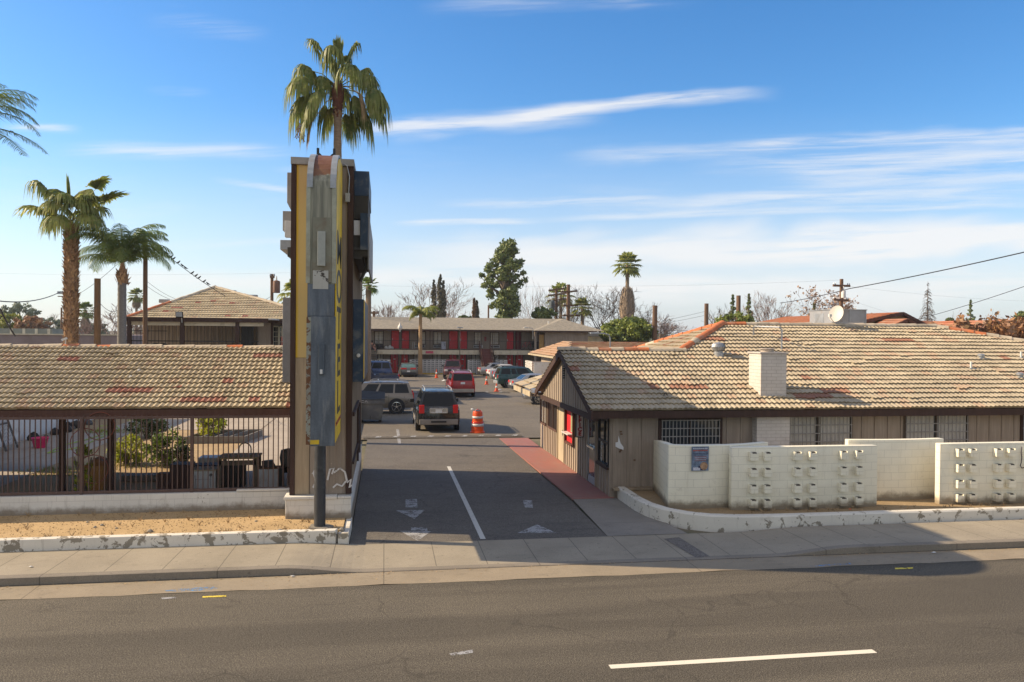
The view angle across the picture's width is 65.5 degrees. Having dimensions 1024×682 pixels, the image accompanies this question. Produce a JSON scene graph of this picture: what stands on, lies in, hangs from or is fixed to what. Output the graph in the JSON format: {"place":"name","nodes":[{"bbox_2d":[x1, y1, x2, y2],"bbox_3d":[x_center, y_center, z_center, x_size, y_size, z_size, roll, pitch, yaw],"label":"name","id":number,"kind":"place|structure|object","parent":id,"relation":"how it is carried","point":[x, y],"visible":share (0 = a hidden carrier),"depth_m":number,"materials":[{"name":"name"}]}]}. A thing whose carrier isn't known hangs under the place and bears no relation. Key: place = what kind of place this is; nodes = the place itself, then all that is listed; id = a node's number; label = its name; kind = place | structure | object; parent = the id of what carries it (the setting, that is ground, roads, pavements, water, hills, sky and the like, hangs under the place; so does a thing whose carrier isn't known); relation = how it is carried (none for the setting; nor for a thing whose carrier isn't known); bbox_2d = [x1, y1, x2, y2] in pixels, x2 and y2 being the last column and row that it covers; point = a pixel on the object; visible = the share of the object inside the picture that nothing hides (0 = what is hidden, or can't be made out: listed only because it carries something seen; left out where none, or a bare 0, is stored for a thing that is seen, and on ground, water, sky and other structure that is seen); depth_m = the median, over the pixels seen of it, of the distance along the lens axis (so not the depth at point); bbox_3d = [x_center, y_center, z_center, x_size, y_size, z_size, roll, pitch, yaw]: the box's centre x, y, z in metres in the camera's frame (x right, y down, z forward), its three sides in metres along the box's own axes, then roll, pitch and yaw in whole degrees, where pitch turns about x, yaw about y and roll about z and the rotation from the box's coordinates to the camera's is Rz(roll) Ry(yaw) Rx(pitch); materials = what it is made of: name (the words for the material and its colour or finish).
{"place":"outdoors","nodes":[
{"label":"outdoors","id":0,"kind":"place"},
{"bbox_2d":[0,431,129,486],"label":"path","id":1,"kind":"structure","parent":0,"point":[37,456],"depth_m":27.57,"materials":[{"name":"concrete"}]},
{"bbox_2d":[0,418,275,491],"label":"courtyard ground","id":2,"kind":"structure","parent":0,"point":[117,471],"depth_m":25.11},
{"bbox_2d":[0,84,47,155],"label":"queen palm","id":3,"kind":"object","parent":2,"relation":"on","point":[6,97],"visible":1,"depth_m":24.86,"materials":[{"name":"plant"}]},
{"bbox_2d":[0,419,92,446],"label":"white outbuilding","id":4,"kind":"structure","parent":2,"relation":"on","point":[32,427],"depth_m":31.45,"materials":[{"name":"paint"}]},
{"bbox_2d":[71,444,96,490],"bbox_3d":[-10.854,3.343,20.196,0.605,1.554,0.560,0,1,-9],"label":"shrub","id":5,"kind":"object","parent":2,"relation":"on","point":[85,471],"visible":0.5,"depth_m":20.14,"materials":[{"name":"green plant"}]},
{"bbox_2d":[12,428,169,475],"bbox_3d":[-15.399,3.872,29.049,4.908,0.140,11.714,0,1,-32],"label":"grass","id":6,"kind":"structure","parent":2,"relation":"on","point":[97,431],"depth_m":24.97,"materials":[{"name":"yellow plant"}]},
{"bbox_2d":[84,456,106,490],"bbox_3d":[-11.302,3.589,21.721,0.490,0.866,0.620,0,1,-9],"label":"plywood crate","id":7,"kind":"object","parent":2,"relation":"on","point":[97,472],"visible":0.35,"depth_m":21.46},
{"bbox_2d":[106,433,145,463],"bbox_3d":[-12.480,3.517,25.901,1.304,1.107,1.322,0,1,-34],"label":"shrub","id":8,"kind":"object","parent":2,"relation":"on","point":[128,451],"visible":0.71,"depth_m":25.73,"materials":[{"name":"green plant"}]},
{"bbox_2d":[121,472,158,481],"bbox_3d":[-10.631,3.958,23.210,1.333,0.163,0.500,0,1,-9],"label":"concrete trough","id":9,"kind":"object","parent":2,"relation":"on","point":[138,477],"visible":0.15,"depth_m":22.96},
{"bbox_2d":[0,488,288,515],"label":"wall","id":10,"kind":"structure","parent":2,"relation":"on","point":[255,498],"depth_m":18.81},
{"bbox_2d":[0,414,289,495],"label":"bar fence","id":11,"kind":"object","parent":10,"relation":"on","point":[80,479],"visible":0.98,"depth_m":18.87,"materials":[{"name":"brown metal"}]},
{"bbox_2d":[0,343,289,490],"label":"open shed","id":12,"kind":"structure","parent":2,"relation":"on","point":[63,380],"depth_m":20.25,"materials":[{"name":"beige tile"}]},
{"bbox_2d":[124,419,169,438],"bbox_3d":[-14.771,3.408,32.219,1.726,1.291,1.471,0,1,-9],"label":"shrub","id":13,"kind":"object","parent":2,"relation":"on","point":[148,426],"visible":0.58,"depth_m":31.99,"materials":[{"name":"green plant"}]},
{"bbox_2d":[138,426,189,465],"bbox_3d":[-11.107,3.404,25.645,1.597,1.342,1.269,0,1,-9],"label":"shrub","id":14,"kind":"object","parent":2,"relation":"on","point":[160,447],"visible":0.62,"depth_m":25.43,"materials":[{"name":"green plant"}]},
{"bbox_2d":[195,418,227,435],"bbox_3d":[-12.118,3.292,32.136,1.314,1.424,1.426,0,1,-36],"label":"shrub","id":15,"kind":"object","parent":2,"relation":"on","point":[211,425],"visible":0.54,"depth_m":31.81,"materials":[{"name":"green plant"}]},
{"bbox_2d":[184,429,262,443],"bbox_3d":[-11.486,3.815,31.888,2.589,0.270,2.200,0,1,-9],"label":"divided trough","id":16,"kind":"object","parent":2,"relation":"on","point":[230,436],"visible":0.73,"depth_m":30.95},
{"bbox_2d":[217,453,261,487],"bbox_3d":[-7.615,3.621,22.294,1.083,0.856,0.850,0,1,-9],"label":"wooden desk","id":17,"kind":"object","parent":2,"relation":"on","point":[235,470],"visible":0.81,"depth_m":21.99,"materials":[{"name":"grey wood"}]},
{"bbox_2d":[282,34,392,158],"bbox_3d":[-7.170,-4.133,32.682,4.451,16.726,2.744,0,1,-9],"label":"fan palm","id":18,"kind":"object","parent":2,"relation":"on","point":[306,105],"visible":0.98,"depth_m":32.46,"materials":[{"name":"plant"}]},
{"bbox_2d":[106,418,274,430],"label":"path","id":19,"kind":"structure","parent":0,"point":[226,428],"depth_m":37.12,"materials":[{"name":"concrete"}]},
{"bbox_2d":[222,418,289,486],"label":"path","id":20,"kind":"structure","parent":0,"point":[270,444],"depth_m":30.30,"materials":[{"name":"concrete"}]},
{"bbox_2d":[350,438,606,543],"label":"driveway","id":21,"kind":"structure","parent":0,"point":[499,480],"depth_m":22.30,"materials":[{"name":"asphalt"}]},
{"bbox_2d":[447,466,485,538],"bbox_3d":[-1.405,4.339,22.456,0.120,0.001,9.700,0,1,-9],"label":"driveway line","id":22,"kind":"object","parent":21,"relation":"on","point":[472,517],"visible":1,"depth_m":20.96,"materials":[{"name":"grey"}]},
{"bbox_2d":[0,559,1023,681],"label":"road","id":23,"kind":"structure","parent":0,"point":[961,621],"depth_m":12.34,"materials":[{"name":"asphalt"}]},
{"bbox_2d":[0,548,1023,599],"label":"gutter","id":24,"kind":"object","parent":23,"relation":"on","point":[236,583],"visible":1,"depth_m":15.19,"materials":[{"name":"concrete"}]},
{"bbox_2d":[15,547,1023,585],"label":"gutter seam","id":25,"kind":"object","parent":24,"relation":"on","point":[498,567],"visible":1,"depth_m":15.62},
{"bbox_2d":[609,649,876,668],"bbox_3d":[3.325,4.518,11.328,4.000,0.001,0.130,0,1,-9],"label":"lane marking","id":26,"kind":"object","parent":23,"relation":"on","point":[613,666],"visible":1,"depth_m":11.32,"materials":[{"name":"beige paint"}]},
{"bbox_2d":[0,520,1023,574],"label":"pavement","id":27,"kind":"structure","parent":0,"point":[452,553],"depth_m":16.69,"materials":[{"name":"concrete"}]},
{"bbox_2d":[665,537,708,556],"bbox_3d":[3.780,4.442,17.196,0.391,0.012,1.526,0,1,-15],"label":"pavement patch","id":28,"kind":"object","parent":27,"relation":"on","point":[679,542],"visible":1,"depth_m":17.14,"materials":[{"name":"concrete"}]},
{"bbox_2d":[0,0,1023,334],"label":"sky","id":29,"kind":"structure","parent":0,"point":[734,145],"materials":[{"name":"blue"}]},
{"bbox_2d":[9,331,1023,599],"bbox_3d":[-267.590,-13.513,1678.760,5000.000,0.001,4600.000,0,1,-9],"label":"ground","id":30,"kind":"structure","parent":0,"point":[537,441],"depth_m":18.96,"materials":[{"name":"concrete"}]},
{"bbox_2d":[0,302,41,324],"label":"broadleaf tree","id":31,"kind":"object","parent":30,"relation":"on","point":[17,308],"visible":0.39,"depth_m":118.82,"materials":[{"name":"green plant"}]},
{"bbox_2d":[13,315,53,328],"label":"broadleaf tree","id":32,"kind":"object","parent":30,"relation":"on","point":[34,322],"visible":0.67,"depth_m":102.63,"materials":[{"name":"brown plant"}]},
{"bbox_2d":[0,328,83,333],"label":"grey panel building","id":33,"kind":"structure","parent":30,"relation":"on","point":[31,331],"depth_m":92.38,"materials":[{"name":"beige paint"}]},
{"bbox_2d":[0,333,142,344],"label":"mauve building","id":34,"kind":"structure","parent":30,"relation":"on","point":[106,339],"depth_m":69.52,"materials":[{"name":"paint"}]},
{"bbox_2d":[80,303,142,334],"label":"bare tree","id":35,"kind":"object","parent":30,"relation":"on","point":[115,322],"visible":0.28,"depth_m":89.38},
{"bbox_2d":[127,287,142,333],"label":"fan palm","id":36,"kind":"object","parent":30,"relation":"on","point":[137,301],"visible":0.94,"depth_m":131.34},
{"bbox_2d":[0,528,337,551],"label":"planter kerb","id":37,"kind":"structure","parent":30,"relation":"on","point":[329,535],"depth_m":16.56,"materials":[{"name":"concrete"}]},
{"bbox_2d":[0,509,345,537],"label":"dirt bed","id":38,"kind":"object","parent":30,"relation":"on","point":[8,525],"visible":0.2,"depth_m":17.79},
{"bbox_2d":[0,509,336,537],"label":"gravel grains","id":39,"kind":"object","parent":38,"relation":"on","point":[155,522],"visible":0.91,"depth_m":17.82},
{"bbox_2d":[280,148,372,520],"bbox_3d":[-5.022,-0.145,22.419,2.100,8.980,8.340,0,1,-9],"label":"sign pylon","id":40,"kind":"object","parent":30,"relation":"on","point":[343,463],"visible":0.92,"depth_m":18.58,"materials":[{"name":"beige"}]},
{"bbox_2d":[306,154,341,528],"bbox_3d":[-4.098,0.044,17.386,0.621,8.312,2.235,0,1,-9],"label":"blade sign","id":41,"kind":"object","parent":40,"relation":"attached to","point":[323,281],"visible":0.98,"depth_m":16.38,"materials":[{"name":"metal"}]},
{"bbox_2d":[352,400,360,463],"bbox_3d":[-4.167,2.512,21.414,0.050,1.700,5.050,0,1,-9],"label":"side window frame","id":42,"kind":"structure","parent":40,"relation":"in","point":[358,447],"depth_m":22.23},
{"bbox_2d":[338,517,351,543],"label":"planter kerb","id":43,"kind":"structure","parent":30,"relation":"on","point":[344,537],"depth_m":17.20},
{"bbox_2d":[396,276,479,317],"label":"bare tree","id":44,"kind":"object","parent":30,"relation":"on","point":[447,306],"visible":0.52,"depth_m":120.23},
{"bbox_2d":[436,274,444,317],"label":"cypress tree","id":45,"kind":"object","parent":30,"relation":"on","point":[440,295],"visible":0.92,"depth_m":109.42,"materials":[{"name":"green plant"}]},
{"bbox_2d":[361,373,540,439],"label":"car park","id":46,"kind":"structure","parent":30,"relation":"on","point":[513,412],"depth_m":43.67,"materials":[{"name":"asphalt"}]},
{"bbox_2d":[13,173,130,343],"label":"fan palm","id":47,"kind":"object","parent":46,"relation":"on","point":[84,203],"visible":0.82,"depth_m":42.45,"materials":[{"name":"plant"}]},
{"bbox_2d":[94,278,100,344],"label":"utility pole","id":48,"kind":"object","parent":46,"relation":"on","point":[97,312],"visible":0.34,"depth_m":42.87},
{"bbox_2d":[65,221,174,343],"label":"queen palm","id":49,"kind":"object","parent":46,"relation":"on","point":[133,248],"visible":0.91,"depth_m":43.91,"materials":[{"name":"plant"}]},
{"bbox_2d":[143,256,147,343],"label":"utility pole","id":50,"kind":"object","parent":46,"relation":"on","point":[145,301],"visible":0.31,"depth_m":45.16,"materials":[{"name":"brown wood"}]},
{"bbox_2d":[126,285,282,345],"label":"patio building","id":51,"kind":"structure","parent":46,"relation":"on","point":[211,316],"depth_m":51.58,"materials":[{"name":"beige tile"}]},
{"bbox_2d":[362,276,378,380],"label":"fan palm","id":52,"kind":"object","parent":46,"relation":"on","point":[370,290],"visible":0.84,"depth_m":58.88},
{"bbox_2d":[361,391,384,422],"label":"dumpster","id":53,"kind":"object","parent":46,"relation":"on","point":[373,403],"visible":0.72,"depth_m":40.15,"materials":[{"name":"black metal"}]},
{"bbox_2d":[371,361,392,373],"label":"parked car","id":54,"kind":"object","parent":46,"relation":"on","point":[380,367],"visible":0.09,"depth_m":74.97,"materials":[{"name":"blue paint"}]},
{"bbox_2d":[362,379,413,413],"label":"parked car","id":55,"kind":"object","parent":46,"relation":"on","point":[399,393],"visible":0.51,"depth_m":44.68,"materials":[{"name":"grey metal"}]},
{"bbox_2d":[397,363,417,376],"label":"parked car","id":56,"kind":"object","parent":46,"relation":"on","point":[407,368],"visible":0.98,"depth_m":81.88,"materials":[{"name":"grey paint"}]},
{"bbox_2d":[402,305,440,373],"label":"queen palm","id":57,"kind":"object","parent":46,"relation":"on","point":[420,311],"visible":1,"depth_m":87.52,"materials":[{"name":"plant"}]},
{"bbox_2d":[410,359,445,372],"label":"breeze block wall","id":58,"kind":"structure","parent":46,"relation":"on","point":[430,366],"depth_m":88.76,"materials":[{"name":"white paint"}]},
{"bbox_2d":[410,385,459,429],"bbox_3d":[-3.767,3.183,39.084,2.420,2.066,5.360,0,1,-9],"label":"parked car","id":59,"kind":"object","parent":46,"relation":"on","point":[435,406],"visible":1,"depth_m":36.65,"materials":[{"name":"black paint"}]},
{"bbox_2d":[363,434,521,438],"bbox_3d":[-2.990,4.157,34.759,6.900,0.080,0.400,0,1,-9],"label":"speed bump","id":60,"kind":"object","parent":46,"relation":"on","point":[430,436],"visible":1,"depth_m":34.61,"materials":[{"name":"concrete"}]},
{"bbox_2d":[442,359,462,377],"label":"parked car","id":61,"kind":"object","parent":46,"relation":"on","point":[453,364],"visible":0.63,"depth_m":81.88,"materials":[{"name":"red paint"}]},
{"bbox_2d":[444,369,474,396],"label":"moving car","id":62,"kind":"object","parent":46,"relation":"on","point":[460,381],"visible":0.79,"depth_m":56.63,"materials":[{"name":"red paint"}]},
{"bbox_2d":[470,409,484,432],"bbox_3d":[-1.583,3.663,36.654,0.680,1.096,0.680,0,1,-9],"label":"traffic barrel","id":63,"kind":"object","parent":46,"relation":"on","point":[477,424],"visible":1,"depth_m":36.44,"materials":[{"name":"orange plastic"}]},
{"bbox_2d":[371,317,602,372],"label":"motel block","id":64,"kind":"structure","parent":46,"relation":"on","point":[506,337],"depth_m":90.73,"materials":[{"name":"paint"}]},
{"bbox_2d":[493,365,532,387],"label":"parked car","id":65,"kind":"object","parent":46,"relation":"on","point":[504,374],"visible":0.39,"depth_m":66.81,"materials":[{"name":"green paint"}]},
{"bbox_2d":[528,341,647,361],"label":"building","id":66,"kind":"structure","parent":46,"relation":"on","point":[547,353],"depth_m":76.42,"materials":[{"name":"brown tile"}]},
{"bbox_2d":[996,311,1023,337],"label":"bare shrub","id":67,"kind":"object","parent":46,"relation":"on","point":[1018,322],"visible":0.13,"depth_m":49.02,"materials":[{"name":"brown plant"}]},
{"bbox_2d":[479,237,528,317],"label":"broadleaf tree","id":68,"kind":"object","parent":30,"relation":"on","point":[507,294],"visible":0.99,"depth_m":104.21,"materials":[{"name":"green plant"}]},
{"bbox_2d":[0,538,1023,585],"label":"kerb","id":69,"kind":"structure","parent":30,"relation":"on","point":[119,576],"depth_m":15.24,"materials":[{"name":"concrete"}]},
{"bbox_2d":[514,374,543,447],"bbox_3d":[2.363,2.540,32.557,4.044,3.548,3.900,0,1,-9],"label":"porch","id":70,"kind":"object","parent":30,"relation":"on","point":[529,384],"visible":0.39,"depth_m":32.19,"materials":[{"name":"tile"}]},
{"bbox_2d":[530,306,557,318],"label":"broadleaf tree","id":71,"kind":"object","parent":30,"relation":"on","point":[543,312],"visible":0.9,"depth_m":105.94,"materials":[{"name":"green plant"}]},
{"bbox_2d":[499,438,613,500],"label":"red footpath","id":72,"kind":"structure","parent":30,"relation":"on","point":[569,482],"depth_m":26.51,"materials":[{"name":"paint"}]},
{"bbox_2d":[544,284,590,325],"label":"bare tree","id":73,"kind":"object","parent":30,"relation":"on","point":[575,319],"visible":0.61,"depth_m":113.12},
{"bbox_2d":[570,297,593,324],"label":"fan palm","id":74,"kind":"object","parent":30,"relation":"on","point":[584,311],"visible":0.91,"depth_m":110.46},
{"bbox_2d":[572,284,648,339],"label":"bare tree","id":75,"kind":"object","parent":30,"relation":"on","point":[612,312],"visible":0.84,"depth_m":107.69,"materials":[{"name":"plant"}]},
{"bbox_2d":[612,251,641,317],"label":"fan palm","id":76,"kind":"object","parent":30,"relation":"on","point":[632,269],"visible":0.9,"depth_m":121.42,"materials":[{"name":"plant"}]},
{"bbox_2d":[599,315,658,341],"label":"broadleaf tree","id":77,"kind":"object","parent":30,"relation":"on","point":[632,329],"visible":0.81,"depth_m":93.63,"materials":[{"name":"green plant"}]},
{"bbox_2d":[573,498,686,535],"bbox_3d":[2.781,4.397,20.147,1.900,0.001,4.020,0,1,-9],"label":"footpath apron","id":78,"kind":"object","parent":30,"relation":"on","point":[612,516],"visible":1,"depth_m":19.56,"materials":[{"name":"concrete"}]},
{"bbox_2d":[643,314,696,338],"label":"bare tree","id":79,"kind":"object","parent":30,"relation":"on","point":[664,328],"visible":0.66,"depth_m":122.94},
{"bbox_2d":[713,310,757,322],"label":"broadleaf tree","id":80,"kind":"object","parent":30,"relation":"on","point":[740,317],"visible":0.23,"depth_m":89.11,"materials":[{"name":"green plant"}]},
{"bbox_2d":[739,290,800,321],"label":"bare tree","id":81,"kind":"object","parent":30,"relation":"on","point":[766,310],"visible":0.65,"depth_m":91.22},
{"bbox_2d":[535,320,1023,497],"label":"office building","id":82,"kind":"structure","parent":30,"relation":"on","point":[809,383],"depth_m":24.10,"materials":[{"name":"beige"}]},
{"bbox_2d":[547,402,556,431],"bbox_3d":[1.530,2.743,29.768,0.104,1.140,1.670,0,1,-9],"label":"window","id":83,"kind":"structure","parent":82,"relation":"in","point":[552,409],"depth_m":29.95,"materials":[{"name":"brown paint"}]},
{"bbox_2d":[557,406,564,462],"bbox_3d":[1.751,3.213,28.390,0.095,2.110,1.090,0,1,-9],"label":"door","id":84,"kind":"structure","parent":82,"relation":"in","point":[560,411],"depth_m":28.50,"materials":[{"name":"beige paint"}]},
{"bbox_2d":[561,409,574,446],"bbox_3d":[1.899,2.852,27.018,0.240,1.300,1.220,0,1,-9],"label":"window","id":85,"kind":"structure","parent":82,"relation":"in","point":[569,417],"depth_m":27.06,"materials":[{"name":"red paint"}]},
{"bbox_2d":[586,419,596,485],"bbox_3d":[2.416,3.274,24.168,0.110,2.080,1.020,0,1,-9],"label":"door","id":86,"kind":"structure","parent":82,"relation":"in","point":[591,467],"depth_m":24.14,"materials":[{"name":"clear glass"}]},
{"bbox_2d":[595,419,608,469],"bbox_3d":[2.616,2.897,22.899,0.120,1.420,1.180,0,1,-9],"label":"window","id":87,"kind":"structure","parent":82,"relation":"in","point":[603,424],"depth_m":22.82,"materials":[{"name":"black glass"}]},
{"bbox_2d":[658,418,722,443],"bbox_3d":[5.058,2.812,22.577,1.899,1.340,0.104,0,1,-9],"label":"window","id":88,"kind":"structure","parent":82,"relation":"in","point":[671,430],"depth_m":22.57,"materials":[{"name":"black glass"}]},
{"bbox_2d":[790,417,852,444],"bbox_3d":[8.914,2.805,23.191,2.144,1.309,0.104,0,1,-9],"label":"window","id":89,"kind":"structure","parent":82,"relation":"in","point":[803,430],"depth_m":23.20,"materials":[{"name":"white glass"}]},
{"bbox_2d":[809,309,866,325],"bbox_3d":[13.315,-0.137,32.754,1.652,2.290,1.760,0,1,-9],"label":"cooler unit","id":90,"kind":"object","parent":82,"relation":"on","point":[849,316],"visible":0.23,"depth_m":32.00,"materials":[{"name":"metal"}]},
{"bbox_2d":[903,416,968,442],"bbox_3d":[12.673,2.825,23.791,2.119,1.324,0.104,0,1,-9],"label":"window","id":91,"kind":"structure","parent":82,"relation":"in","point":[949,428],"depth_m":23.79,"materials":[{"name":"white glass"}]},
{"bbox_2d":[617,486,1023,531],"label":"planter kerb","id":92,"kind":"structure","parent":30,"relation":"on","point":[697,521],"depth_m":19.17,"materials":[{"name":"concrete"}]},
{"bbox_2d":[785,285,858,315],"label":"dry leaf tree","id":93,"kind":"object","parent":30,"relation":"on","point":[834,303],"visible":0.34,"depth_m":93.51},
{"bbox_2d":[632,490,1023,513],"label":"dirt bed","id":94,"kind":"object","parent":30,"relation":"on","point":[652,496],"visible":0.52,"depth_m":20.29,"materials":[{"name":"soil"}]},
{"bbox_2d":[15,502,1005,536],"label":"dry weeds","id":95,"kind":"object","parent":94,"relation":"on","point":[154,511],"visible":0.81,"depth_m":18.12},
{"bbox_2d":[653,440,767,508],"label":"screen wall","id":96,"kind":"structure","parent":94,"relation":"on","point":[678,483],"depth_m":19.92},
{"bbox_2d":[691,446,708,470],"bbox_3d":[4.683,2.929,19.824,0.451,0.603,0.015,0,1,-9],"label":"poster","id":97,"kind":"object","parent":96,"relation":"attached to","point":[699,458],"visible":1,"depth_m":19.82,"materials":[{"name":"paper"}]},
{"bbox_2d":[728,444,876,509],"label":"screen wall","id":98,"kind":"structure","parent":94,"relation":"on","point":[800,477],"depth_m":19.89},
{"bbox_2d":[845,438,943,499],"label":"screen wall","id":99,"kind":"structure","parent":94,"relation":"on","point":[905,469],"depth_m":21.18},
{"bbox_2d":[935,441,1023,503],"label":"screen wall","id":100,"kind":"structure","parent":94,"relation":"on","point":[978,472],"depth_m":20.73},
{"bbox_2d":[833,279,849,307],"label":"utility pole","id":101,"kind":"object","parent":30,"relation":"on","point":[842,294],"visible":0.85,"depth_m":84.25,"materials":[{"name":"brown wood"}]},
{"bbox_2d":[783,252,1023,302],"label":"power line","id":102,"kind":"object","parent":101,"relation":"attached to","point":[915,275],"visible":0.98,"depth_m":56.96,"materials":[{"name":"metal"}]},
{"bbox_2d":[761,312,925,325],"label":"house","id":103,"kind":"structure","parent":30,"relation":"on","point":[872,317],"depth_m":68.98,"materials":[{"name":"tile"}]},
{"bbox_2d":[971,309,1016,335],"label":"bare shrub","id":104,"kind":"object","parent":30,"relation":"on","point":[1001,330],"visible":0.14,"depth_m":48.02,"materials":[{"name":"brown plant"}]},
{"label":"shed floor","id":105,"kind":"structure","parent":0,"visible":0},
{"bbox_2d":[157,461,195,488],"bbox_3d":[-9.261,3.702,21.957,0.893,0.671,0.600,0,1,-9],"label":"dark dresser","id":106,"kind":"object","parent":105,"relation":"on","point":[174,477],"visible":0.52,"depth_m":21.70,"materials":[{"name":"black wood"}]},
{"bbox_2d":[194,466,217,487],"bbox_3d":[-8.459,3.774,21.969,0.669,0.541,0.650,0,1,-9],"label":"washing machine","id":107,"kind":"object","parent":105,"relation":"on","point":[205,476],"visible":0.6,"depth_m":21.70,"materials":[{"name":"white metal"}]},
{"bbox_2d":[259,465,282,486],"bbox_3d":[-6.673,3.770,22.066,0.657,0.579,0.400,0,1,-9],"label":"white cabinet","id":108,"kind":"object","parent":105,"relation":"on","point":[270,476],"visible":0.61,"depth_m":21.88,"materials":[{"name":"metal"}]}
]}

